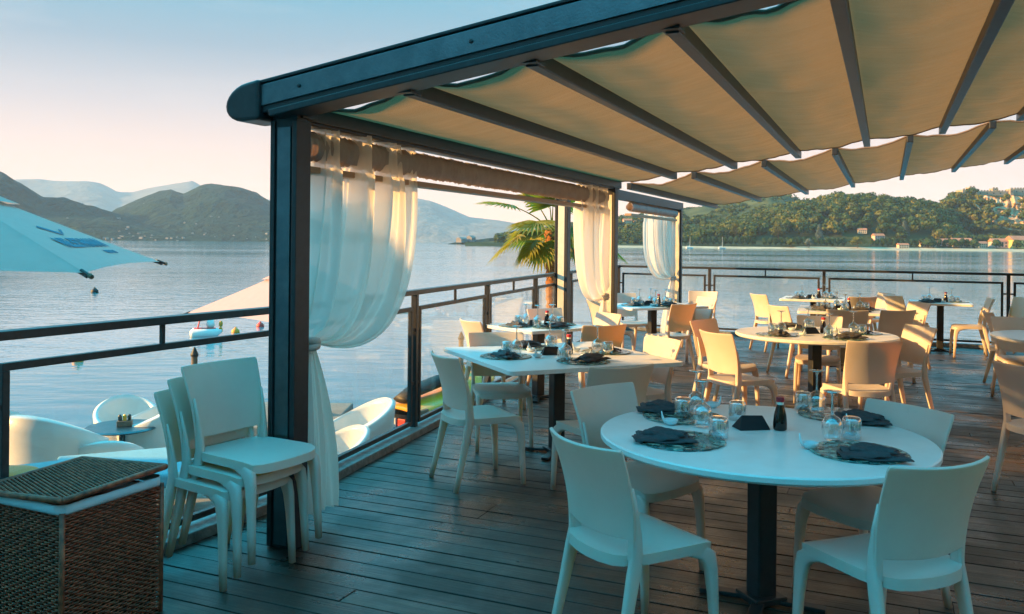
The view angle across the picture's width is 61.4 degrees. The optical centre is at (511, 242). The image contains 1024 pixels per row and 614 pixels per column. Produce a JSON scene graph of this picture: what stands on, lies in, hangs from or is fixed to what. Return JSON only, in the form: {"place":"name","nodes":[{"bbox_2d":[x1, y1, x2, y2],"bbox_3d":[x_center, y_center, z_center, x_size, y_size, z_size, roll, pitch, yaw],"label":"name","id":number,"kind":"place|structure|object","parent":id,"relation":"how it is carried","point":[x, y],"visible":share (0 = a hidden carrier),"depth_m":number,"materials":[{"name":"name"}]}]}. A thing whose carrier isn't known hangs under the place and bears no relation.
{"place":"outdoors","nodes":[
{"label":"outdoors","id":0,"kind":"place"},
{"bbox_2d":[0,172,221,241],"bbox_3d":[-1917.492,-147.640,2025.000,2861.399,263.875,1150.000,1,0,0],"label":"hill","id":1,"kind":"structure","parent":0,"point":[95,222],"depth_m":1652.89,"materials":[{"name":"plant"}]},
{"bbox_2d":[15,179,269,211],"bbox_3d":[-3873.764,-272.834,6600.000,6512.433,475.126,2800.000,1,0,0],"label":"mountain","id":2,"kind":"structure","parent":0,"point":[100,196],"depth_m":6165.03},
{"bbox_2d":[156,493,213,520],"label":"terrace","id":3,"kind":"structure","parent":0,"point":[202,502],"depth_m":8.42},
{"bbox_2d":[23,460,59,467],"bbox_3d":[-4.384,2.261,7.200,1.200,0.550,0.900,1,0,-35],"label":"daybed","id":4,"kind":"object","parent":3,"relation":"on","point":[42,464],"visible":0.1,"depth_m":7.72,"materials":[{"name":"fabric"}]},
{"bbox_2d":[9,465,37,476],"bbox_3d":[-3.974,1.879,6.750,0.478,0.220,0.478,1,0,0],"label":"cushion","id":5,"kind":"object","parent":4,"relation":"on","point":[16,469],"visible":0.18,"depth_m":6.77,"materials":[{"name":"green fabric"}]},
{"bbox_2d":[9,415,108,464],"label":"tub chair","id":6,"kind":"object","parent":3,"relation":"on","point":[34,439],"visible":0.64,"depth_m":8.44,"materials":[{"name":"plastic"}]},
{"bbox_2d":[0,196,167,278],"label":"parasol","id":7,"kind":"object","parent":3,"relation":"on","point":[30,242],"visible":1,"depth_m":6.46,"materials":[{"name":"fabric"}]},
{"bbox_2d":[79,441,143,454],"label":"tub chair","id":8,"kind":"object","parent":3,"relation":"on","point":[103,447],"visible":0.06,"depth_m":8.60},
{"bbox_2d":[84,419,155,441],"bbox_3d":[-4.482,2.320,9.900,0.800,0.430,0.800,1,0,0],"label":"coffee table","id":9,"kind":"object","parent":3,"relation":"on","point":[107,428],"visible":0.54,"depth_m":9.76,"materials":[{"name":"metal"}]},
{"bbox_2d":[116,414,132,426],"bbox_3d":[-4.449,2.038,9.900,0.160,0.131,0.100,1,0,-17],"label":"condiment caddy","id":10,"kind":"object","parent":9,"relation":"on","point":[127,421],"visible":1,"depth_m":9.87,"materials":[{"name":"brown wood"}]},
{"bbox_2d":[93,394,154,440],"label":"tub chair","id":11,"kind":"object","parent":3,"relation":"on","point":[111,408],"visible":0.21,"depth_m":10.83,"materials":[{"name":"plastic"}]},
{"bbox_2d":[57,447,193,495],"bbox_3d":[-3.433,2.296,8.050,1.500,0.500,1.100,1,0,-25],"label":"daybed","id":12,"kind":"object","parent":3,"relation":"on","point":[157,455],"visible":0.06,"depth_m":8.22,"materials":[{"name":"fabric"}]},
{"bbox_2d":[117,405,165,448],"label":"tub chair","id":13,"kind":"object","parent":3,"relation":"on","point":[154,438],"visible":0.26,"depth_m":9.89,"materials":[{"name":"plastic"}]},
{"bbox_2d":[335,424,369,454],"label":"tub chair","id":14,"kind":"object","parent":3,"relation":"on","point":[349,437],"visible":0.11,"depth_m":9.37,"materials":[{"name":"plastic"}]},
{"bbox_2d":[333,397,395,438],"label":"tub chair","id":15,"kind":"object","parent":3,"relation":"on","point":[376,416],"visible":0.38,"depth_m":10.27,"materials":[{"name":"plastic"}]},
{"bbox_2d":[112,184,269,241],"bbox_3d":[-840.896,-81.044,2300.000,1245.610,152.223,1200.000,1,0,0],"label":"hill","id":16,"kind":"structure","parent":0,"point":[243,214],"depth_m":1890.66,"materials":[{"name":"plant"}]},
{"bbox_2d":[416,198,518,242],"bbox_3d":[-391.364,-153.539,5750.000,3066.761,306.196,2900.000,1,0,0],"label":"mountain","id":17,"kind":"structure","parent":0,"point":[436,222],"depth_m":4760.47,"materials":[{"name":"stone"}]},
{"bbox_2d":[0,240,1023,428],"bbox_3d":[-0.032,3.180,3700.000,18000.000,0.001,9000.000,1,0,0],"label":"lake","id":18,"kind":"structure","parent":0,"point":[192,276],"depth_m":47.84,"materials":[{"name":"liquid"}]},
{"bbox_2d":[190,320,222,336],"bbox_3d":[-10.078,2.781,28.414,1.028,0.658,0.600,1,0,-20],"label":"pedal boat","id":19,"kind":"object","parent":18,"relation":"on","point":[210,330],"visible":0.88,"depth_m":28.21,"materials":[{"name":"white paint"}]},
{"bbox_2d":[242,402,352,437],"bbox_3d":[-3.726,2.993,13.800,2.000,0.500,2.000,1,0,0],"label":"floating pontoon","id":20,"kind":"object","parent":18,"relation":"on","point":[338,409],"visible":0.1,"depth_m":14.21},
{"bbox_2d":[183,276,407,321],"bbox_3d":[-3.361,1.496,13.700,2.628,2.500,2.628,1,0,41],"label":"parasol","id":21,"kind":"object","parent":20,"relation":"on","point":[255,295],"visible":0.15,"depth_m":13.28,"materials":[{"name":"fabric"}]},
{"bbox_2d":[393,362,494,427],"bbox_3d":[-1.195,2.738,15.680,1.197,1.139,3.112,1,0,32],"label":"boat","id":22,"kind":"object","parent":18,"relation":"on","point":[431,394],"visible":0.15,"depth_m":14.88,"materials":[{"name":"green plastic"}]},
{"bbox_2d":[0,0,1023,224],"label":"sky","id":23,"kind":"structure","parent":0,"point":[119,95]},
{"bbox_2d":[477,193,629,342],"bbox_3d":[0.854,0.918,18.046,2.861,4.541,2.898,1,0,-42],"label":"palm tree","id":24,"kind":"object","parent":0,"point":[535,250],"visible":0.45,"depth_m":17.70,"materials":[{"name":"green plant"}]},
{"bbox_2d":[149,330,1023,613],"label":"deck","id":25,"kind":"structure","parent":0,"point":[403,532],"depth_m":4.61,"materials":[{"name":"wood"}]},
{"bbox_2d":[0,456,167,613],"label":"wicker hamper","id":26,"kind":"object","parent":25,"relation":"on","point":[78,535],"visible":1,"depth_m":3.38,"materials":[{"name":"wicker"}]},
{"bbox_2d":[154,389,295,591],"bbox_3d":[-1.409,1.143,4.193,0.557,0.852,0.460,1,0,32],"label":"chair","id":27,"kind":"object","parent":25,"relation":"on","point":[216,493],"visible":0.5,"depth_m":4.09,"materials":[{"name":"plastic"}]},
{"bbox_2d":[165,376,308,578],"bbox_3d":[-1.344,1.082,4.191,0.557,0.852,0.460,1,0,32],"label":"chair","id":28,"kind":"object","parent":27,"relation":"on","point":[230,480],"visible":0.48,"depth_m":4.09,"materials":[{"name":"plastic"}]},
{"bbox_2d":[179,357,321,564],"bbox_3d":[-1.279,1.021,4.188,0.557,0.852,0.460,1,0,32],"label":"chair","id":29,"kind":"object","parent":28,"relation":"on","point":[224,396],"visible":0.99,"depth_m":4.21,"materials":[{"name":"plastic"}]},
{"bbox_2d":[429,350,525,493],"bbox_3d":[-0.251,1.155,5.710,0.557,0.852,0.460,1,0,-27],"label":"chair","id":30,"kind":"object","parent":25,"relation":"on","point":[459,409],"visible":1,"depth_m":5.59,"materials":[{"name":"plastic"}]},
{"bbox_2d":[459,318,525,409],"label":"chair","id":31,"kind":"object","parent":25,"relation":"on","point":[472,327],"visible":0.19,"depth_m":8.14,"materials":[{"name":"plastic"}]},
{"bbox_2d":[468,332,532,451],"bbox_3d":[-0.099,1.157,6.794,0.460,0.852,0.557,1,0,-10],"label":"chair","id":32,"kind":"object","parent":25,"relation":"on","point":[519,390],"visible":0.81,"depth_m":6.87,"materials":[{"name":"plastic"}]},
{"bbox_2d":[486,321,582,402],"bbox_3d":[0.268,1.212,8.750,0.840,0.738,0.840,1,0,-37],"label":"dining table","id":33,"kind":"object","parent":25,"relation":"on","point":[538,394],"visible":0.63,"depth_m":8.69,"materials":[{"name":"laminate"}]},
{"bbox_2d":[526,308,584,386],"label":"chair","id":34,"kind":"object","parent":25,"relation":"on","point":[532,313],"visible":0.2,"depth_m":9.65,"materials":[{"name":"plastic"}]},
{"bbox_2d":[444,341,682,460],"bbox_3d":[0.338,1.212,6.500,1.360,0.738,1.360,1,0,-24],"label":"dining table","id":35,"kind":"object","parent":25,"relation":"on","point":[553,368],"visible":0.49,"depth_m":6.34,"materials":[{"name":"laminate"}]},
{"bbox_2d":[480,353,531,359],"bbox_3d":[-0.045,0.835,6.336,0.384,0.007,0.384,1,0,-16],"label":"placemat","id":36,"kind":"object","parent":35,"relation":"on","point":[499,358],"visible":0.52,"depth_m":6.24,"materials":[{"name":"tile"}]},
{"bbox_2d":[490,349,521,358],"bbox_3d":[-0.042,0.803,6.279,0.157,0.054,0.278,1,0,-27],"label":"folded napkin","id":37,"kind":"object","parent":36,"relation":"on","point":[505,353],"visible":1,"depth_m":6.22,"materials":[{"name":"fabric"}]},
{"bbox_2d":[511,344,556,350],"bbox_3d":[0.177,0.837,6.887,0.384,0.007,0.384,1,0,1],"label":"placemat","id":38,"kind":"object","parent":35,"relation":"on","point":[540,349],"visible":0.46,"depth_m":6.79,"materials":[{"name":"tile"}]},
{"bbox_2d":[508,340,544,347],"bbox_3d":[0.111,0.805,6.879,0.278,0.054,0.157,1,0,-31],"label":"folded napkin","id":39,"kind":"object","parent":38,"relation":"on","point":[518,344],"visible":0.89,"depth_m":6.85,"materials":[{"name":"fabric"}]},
{"bbox_2d":[556,357,607,364],"bbox_3d":[0.506,0.841,6.113,0.384,0.007,0.384,1,0,24],"label":"placemat","id":40,"kind":"object","parent":35,"relation":"on","point":[581,362],"visible":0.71,"depth_m":6.03,"materials":[{"name":"tile"}]},
{"bbox_2d":[572,353,610,362],"bbox_3d":[0.567,0.809,6.120,0.278,0.054,0.157,1,0,-42],"label":"folded napkin","id":41,"kind":"object","parent":40,"relation":"on","point":[590,357],"visible":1,"depth_m":6.08,"materials":[{"name":"fabric"}]},
{"bbox_2d":[582,349,630,354],"bbox_3d":[0.728,0.843,6.664,0.384,0.007,0.384,1,0,17],"label":"placemat","id":42,"kind":"object","parent":35,"relation":"on","point":[614,352],"visible":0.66,"depth_m":6.63,"materials":[{"name":"tile"}]},
{"bbox_2d":[588,343,621,351],"bbox_3d":[0.722,0.811,6.730,0.157,0.054,0.278,1,0,-31],"label":"folded napkin","id":43,"kind":"object","parent":42,"relation":"on","point":[606,348],"visible":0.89,"depth_m":6.67,"materials":[{"name":"fabric"}]},
{"bbox_2d":[156,327,990,554],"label":"deck kerb","id":44,"kind":"structure","parent":25,"relation":"on","point":[202,528],"depth_m":6.17,"materials":[{"name":"paint"}]},
{"bbox_2d":[0,306,268,529],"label":"railing","id":45,"kind":"object","parent":44,"relation":"on","point":[6,368],"visible":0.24,"depth_m":4.08,"materials":[{"name":"metal"}]},
{"bbox_2d":[338,265,618,461],"bbox_3d":[0.293,0.961,10.615,0.070,1.125,11.124,1,0,17],"label":"railing","id":46,"kind":"object","parent":44,"relation":"on","point":[414,415],"visible":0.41,"depth_m":7.16,"materials":[{"name":"metal"}]},
{"bbox_2d":[618,265,1023,343],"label":"railing","id":47,"kind":"object","parent":44,"relation":"on","point":[1007,293],"visible":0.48,"depth_m":14.37,"materials":[{"name":"metal"}]},
{"bbox_2d":[550,363,653,502],"bbox_3d":[0.567,1.163,5.380,0.460,0.852,0.557,1,0,-25],"label":"chair","id":48,"kind":"object","parent":25,"relation":"on","point":[639,377],"visible":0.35,"depth_m":5.23,"materials":[{"name":"plastic"}]},
{"bbox_2d":[583,311,621,377],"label":"chair","id":49,"kind":"object","parent":25,"relation":"on","point":[605,319],"visible":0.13,"depth_m":9.13,"materials":[{"name":"plastic"}]},
{"bbox_2d":[578,324,626,387],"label":"chair","id":50,"kind":"object","parent":25,"relation":"on","point":[614,334],"visible":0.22,"depth_m":7.75,"materials":[{"name":"plastic"}]},
{"bbox_2d":[586,299,634,350],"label":"chair","id":51,"kind":"object","parent":25,"relation":"on","point":[594,307],"visible":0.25,"depth_m":11.19,"materials":[{"name":"plastic"}]},
{"bbox_2d":[226,0,1023,549],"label":"pergola","id":52,"kind":"object","parent":25,"relation":"on","point":[672,88],"visible":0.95,"depth_m":4.52,"materials":[{"name":"metal"}]},
{"bbox_2d":[307,129,417,514],"bbox_3d":[-0.872,0.419,5.073,0.192,2.131,1.250,1,0,25],"label":"curtain","id":53,"kind":"object","parent":52,"relation":"hanging from","point":[363,227],"visible":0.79,"depth_m":4.93,"materials":[{"name":"white fabric"}]},
{"bbox_2d":[311,132,608,207],"bbox_3d":[-0.053,-0.479,7.022,0.140,0.231,5.330,1,0,24],"label":"rolled blind","id":54,"kind":"object","parent":52,"relation":"hanging from","point":[427,166],"visible":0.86,"depth_m":6.22,"materials":[{"name":"fabric"}]},
{"bbox_2d":[573,183,609,311],"bbox_3d":[0.847,0.453,9.086,0.186,2.136,0.960,1,0,23],"label":"curtain","id":55,"kind":"object","parent":52,"relation":"hanging from","point":[591,225],"visible":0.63,"depth_m":9.01,"materials":[{"name":"white fabric"}]},
{"bbox_2d":[617,293,647,347],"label":"chair","id":56,"kind":"object","parent":25,"relation":"on","point":[626,298],"visible":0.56,"depth_m":12.76,"materials":[{"name":"plastic"}]},
{"bbox_2d":[550,427,718,613],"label":"chair","id":57,"kind":"object","parent":25,"relation":"on","point":[610,524],"visible":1,"depth_m":3.23,"materials":[{"name":"plastic"}]},
{"bbox_2d":[570,382,704,570],"bbox_3d":[0.600,1.164,4.254,0.460,0.852,0.557,1,0,-40],"label":"chair","id":58,"kind":"object","parent":25,"relation":"on","point":[597,407],"visible":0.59,"depth_m":4.28,"materials":[{"name":"plastic"}]},
{"bbox_2d":[624,335,681,458],"bbox_3d":[0.989,1.167,6.638,0.557,0.852,0.460,1,0,-24],"label":"chair","id":59,"kind":"object","parent":25,"relation":"on","point":[665,347],"visible":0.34,"depth_m":6.68,"materials":[{"name":"plastic"}]},
{"bbox_2d":[617,302,708,333],"bbox_3d":[1.928,1.228,11.860,1.260,0.738,0.900,1,0,-25],"label":"dining table","id":60,"kind":"object","parent":25,"relation":"on","point":[652,319],"visible":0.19,"depth_m":11.74,"materials":[{"name":"laminate"}]},
{"bbox_2d":[643,303,696,373],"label":"chair","id":61,"kind":"object","parent":25,"relation":"on","point":[680,316],"visible":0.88,"depth_m":10.64,"materials":[{"name":"plastic"}]},
{"bbox_2d":[670,296,716,360],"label":"chair","id":62,"kind":"object","parent":25,"relation":"on","point":[700,314],"visible":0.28,"depth_m":12.07,"materials":[{"name":"plastic"}]},
{"bbox_2d":[681,291,717,347],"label":"chair","id":63,"kind":"object","parent":25,"relation":"on","point":[692,297],"visible":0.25,"depth_m":13.56,"materials":[{"name":"plastic"}]},
{"bbox_2d":[689,318,759,405],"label":"chair","id":64,"kind":"object","parent":25,"relation":"on","point":[709,325],"visible":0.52,"depth_m":8.21,"materials":[{"name":"plastic"}]},
{"bbox_2d":[699,329,777,406],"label":"chair","id":65,"kind":"object","parent":25,"relation":"on","point":[722,354],"visible":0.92,"depth_m":7.22,"materials":[{"name":"plastic"}]},
{"bbox_2d":[601,405,942,613],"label":"dining table","id":66,"kind":"object","parent":25,"relation":"on","point":[763,464],"visible":0.84,"depth_m":3.71,"materials":[{"name":"laminate"}]},
{"bbox_2d":[640,430,725,450],"bbox_3d":[0.717,0.843,3.676,0.384,0.007,0.384,1,0,0],"label":"placemat","id":67,"kind":"object","parent":66,"relation":"on","point":[679,447],"visible":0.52,"depth_m":3.58,"materials":[{"name":"tile"}]},
{"bbox_2d":[632,426,698,443],"bbox_3d":[0.647,0.810,3.653,0.278,0.054,0.157,1,0,8],"label":"folded napkin","id":68,"kind":"object","parent":67,"relation":"on","point":[659,434],"visible":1,"depth_m":3.61,"materials":[{"name":"fabric"}]},
{"bbox_2d":[643,409,722,424],"bbox_3d":[0.829,0.844,4.185,0.384,0.007,0.384,1,0,10],"label":"placemat","id":69,"kind":"object","parent":66,"relation":"on","point":[647,415],"visible":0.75,"depth_m":4.14,"materials":[{"name":"tile"}]},
{"bbox_2d":[636,399,692,413],"bbox_3d":[0.758,0.811,4.286,0.278,0.054,0.157,1,0,18],"label":"folded napkin","id":70,"kind":"object","parent":69,"relation":"on","point":[660,405],"visible":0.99,"depth_m":4.25,"materials":[{"name":"fabric"}]},
{"bbox_2d":[732,415,769,430],"bbox_3d":[1.095,0.820,3.947,0.147,0.060,0.093,1,0,-10],"label":"menu wedge","id":71,"kind":"object","parent":66,"relation":"on","point":[748,422],"visible":1,"depth_m":3.92,"materials":[{"name":"black"}]},
{"bbox_2d":[773,396,786,430],"bbox_3d":[1.218,0.776,3.917,0.062,0.150,0.062,1,0,0],"label":"sauce bottle","id":72,"kind":"object","parent":66,"relation":"on","point":[780,420],"visible":1,"depth_m":3.90,"materials":[{"name":"black"}]},
{"bbox_2d":[797,407,850,422],"bbox_3d":[1.613,0.852,4.265,0.384,0.007,0.384,1,0,-40],"label":"placemat","id":73,"kind":"object","parent":66,"relation":"on","point":[824,414],"visible":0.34,"depth_m":4.27,"materials":[{"name":"wicker"}]},
{"bbox_2d":[830,409,892,425],"bbox_3d":[1.657,0.820,4.083,0.278,0.054,0.157,1,0,28],"label":"folded napkin","id":74,"kind":"object","parent":73,"relation":"on","point":[867,418],"visible":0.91,"depth_m":4.05,"materials":[{"name":"fabric"}]},
{"bbox_2d":[821,389,842,440],"bbox_3d":[1.375,0.740,3.702,0.090,0.210,0.089,1,0,0],"label":"wine glass","id":75,"kind":"object","parent":66,"relation":"on","point":[832,391],"visible":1,"depth_m":3.70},
{"bbox_2d":[810,441,910,464],"bbox_3d":[1.409,0.850,3.496,0.384,0.007,0.384,1,0,-40],"label":"placemat","id":76,"kind":"object","parent":66,"relation":"on","point":[824,453],"visible":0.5,"depth_m":3.49,"materials":[{"name":"wicker"}]},
{"bbox_2d":[836,442,914,461],"bbox_3d":[1.422,0.818,3.392,0.278,0.054,0.157,1,0,14],"label":"folded napkin","id":77,"kind":"object","parent":76,"relation":"on","point":[867,451],"visible":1,"depth_m":3.35,"materials":[{"name":"fabric"}]},
{"bbox_2d":[749,293,794,351],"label":"chair","id":78,"kind":"object","parent":25,"relation":"on","point":[760,303],"visible":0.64,"depth_m":12.87,"materials":[{"name":"plastic"}]},
{"bbox_2d":[554,120,1023,342],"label":"pergola","id":79,"kind":"object","parent":25,"relation":"on","point":[978,145],"visible":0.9,"depth_m":11.33,"materials":[{"name":"fabric"}]},
{"bbox_2d":[625,202,677,220],"bbox_3d":[2.217,-0.469,13.431,0.124,0.198,2.880,1,0,24],"label":"rolled blind","id":80,"kind":"object","parent":79,"relation":"hanging from","point":[644,208],"visible":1,"depth_m":13.07,"materials":[{"name":"fabric"}]},
{"bbox_2d":[643,213,676,332],"bbox_3d":[2.512,0.470,14.640,0.720,2.135,0.190,1,0,-25],"label":"curtain","id":81,"kind":"object","parent":79,"relation":"hanging from","point":[659,244],"visible":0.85,"depth_m":14.64,"materials":[{"name":"white fabric"}]},
{"bbox_2d":[766,304,822,376],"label":"chair","id":82,"kind":"object","parent":25,"relation":"on","point":[775,313],"visible":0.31,"depth_m":10.46,"materials":[{"name":"plastic"}]},
{"bbox_2d":[779,296,846,315],"bbox_3d":[4.808,1.257,13.750,0.950,0.738,0.950,1,0,24],"label":"dining table","id":83,"kind":"object","parent":25,"relation":"on","point":[815,300],"visible":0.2,"depth_m":13.44,"materials":[{"name":"laminate"}]},
{"bbox_2d":[735,326,899,411],"bbox_3d":[2.898,1.238,8.250,1.480,0.738,1.480,1,0,-10],"label":"dining table","id":84,"kind":"object","parent":25,"relation":"on","point":[815,343],"visible":0.55,"depth_m":8.20,"materials":[{"name":"laminate"}]},
{"bbox_2d":[793,315,842,406],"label":"chair","id":85,"kind":"object","parent":25,"relation":"on","point":[827,360],"visible":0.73,"depth_m":8.88,"materials":[{"name":"plastic"}]},
{"bbox_2d":[797,306,885,366],"bbox_3d":[4.348,1.252,11.350,1.100,0.738,1.100,1,0,20],"label":"dining table","id":86,"kind":"object","parent":25,"relation":"on","point":[802,310],"visible":0.36,"depth_m":11.26,"materials":[{"name":"laminate"}]},
{"bbox_2d":[826,309,868,381],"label":"chair","id":87,"kind":"object","parent":25,"relation":"on","point":[860,317],"visible":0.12,"depth_m":9.88,"materials":[{"name":"plastic"}]},
{"bbox_2d":[830,297,876,350],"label":"chair","id":88,"kind":"object","parent":25,"relation":"on","point":[866,301],"visible":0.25,"depth_m":12.48,"materials":[{"name":"plastic"}]},
{"bbox_2d":[819,340,902,411],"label":"chair","id":89,"kind":"object","parent":25,"relation":"on","point":[869,368],"visible":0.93,"depth_m":6.72,"materials":[{"name":"plastic"}]},
{"bbox_2d":[792,398,953,613],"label":"chair","id":90,"kind":"object","parent":25,"relation":"on","point":[854,507],"visible":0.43,"depth_m":3.90,"materials":[{"name":"plastic"}]},
{"bbox_2d":[867,292,895,330],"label":"chair","id":91,"kind":"object","parent":25,"relation":"on","point":[880,302],"visible":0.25,"depth_m":13.60,"materials":[{"name":"plastic"}]},
{"bbox_2d":[792,456,989,613],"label":"chair","id":92,"kind":"object","parent":25,"relation":"on","point":[913,538],"visible":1,"depth_m":2.96,"materials":[{"name":"plastic"}]},
{"bbox_2d":[877,310,915,382],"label":"chair","id":93,"kind":"object","parent":25,"relation":"on","point":[892,322],"visible":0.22,"depth_m":9.95,"materials":[{"name":"plastic"}]},
{"bbox_2d":[858,324,936,409],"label":"chair","id":94,"kind":"object","parent":25,"relation":"on","point":[917,340],"visible":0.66,"depth_m":7.94,"materials":[{"name":"plastic"}]},
{"bbox_2d":[883,294,930,352],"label":"chair","id":95,"kind":"object","parent":25,"relation":"on","point":[895,303],"visible":0.34,"depth_m":12.86,"materials":[{"name":"plastic"}]},
{"bbox_2d":[900,301,930,368],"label":"chair","id":96,"kind":"object","parent":25,"relation":"on","point":[922,310],"visible":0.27,"depth_m":11.32,"materials":[{"name":"plastic"}]},
{"bbox_2d":[909,300,973,352],"bbox_3d":[6.508,1.274,13.100,0.850,0.738,0.850,1,0,24],"label":"dining table","id":97,"kind":"object","parent":25,"relation":"on","point":[940,330],"visible":0.66,"depth_m":13.04,"materials":[{"name":"laminate"}]},
{"bbox_2d":[949,298,994,357],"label":"chair","id":98,"kind":"object","parent":25,"relation":"on","point":[956,329],"visible":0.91,"depth_m":12.41,"materials":[{"name":"plastic"}]},
{"bbox_2d":[982,310,1023,387],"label":"chair","id":99,"kind":"object","parent":25,"relation":"on","point":[987,315],"visible":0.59,"depth_m":9.86,"materials":[{"name":"plastic"}]},
{"bbox_2d":[984,296,1023,354],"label":"chair","id":100,"kind":"object","parent":25,"relation":"on","point":[1016,308],"visible":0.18,"depth_m":12.81,"materials":[{"name":"plastic"}]},
{"bbox_2d":[990,316,1023,395],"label":"chair","id":101,"kind":"object","parent":25,"relation":"on","point":[1005,323],"visible":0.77,"depth_m":9.08,"materials":[{"name":"plastic"}]},
{"bbox_2d":[990,330,1023,343],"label":"dining table","id":102,"kind":"object","parent":25,"relation":"on","point":[1015,336],"visible":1,"depth_m":8.23,"materials":[{"name":"laminate"}]},
{"bbox_2d":[991,360,1023,491],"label":"chair","id":103,"kind":"object","parent":25,"relation":"on","point":[1010,377],"visible":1,"depth_m":5.53,"materials":[{"name":"plastic"}]},
{"bbox_2d":[492,196,794,243],"bbox_3d":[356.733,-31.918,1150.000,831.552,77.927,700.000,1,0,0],"label":"hill","id":104,"kind":"structure","parent":0,"point":[691,212],"depth_m":1038.59,"materials":[{"name":"plant"}]},
{"bbox_2d":[493,194,802,243],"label":"woodland","id":105,"kind":"object","parent":104,"relation":"on","point":[631,233],"visible":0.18,"depth_m":964.58,"materials":[{"name":"plant"}]},
{"bbox_2d":[465,195,1023,248],"bbox_3d":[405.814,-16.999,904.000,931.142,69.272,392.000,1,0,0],"label":"hill","id":106,"kind":"structure","parent":0,"point":[849,234],"depth_m":764.59,"materials":[{"name":"plant"}]},
{"bbox_2d":[682,188,1023,246],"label":"woodland","id":107,"kind":"object","parent":106,"relation":"on","point":[942,218],"visible":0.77,"depth_m":818.08,"materials":[{"name":"plant"}]},
{"bbox_2d":[956,186,1023,196],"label":"castle","id":108,"kind":"structure","parent":106,"relation":"on","point":[1010,191],"depth_m":917.00,"materials":[{"name":"stone"}]},
{"bbox_2d":[618,245,1023,251],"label":"beach","id":109,"kind":"structure","parent":0,"point":[896,248],"depth_m":722.77,"materials":[{"name":"sand"}]},
{"bbox_2d":[975,195,1023,230],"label":"cliff","id":110,"kind":"structure","parent":0,"point":[1012,203],"depth_m":853.88,"materials":[{"name":"stone"}]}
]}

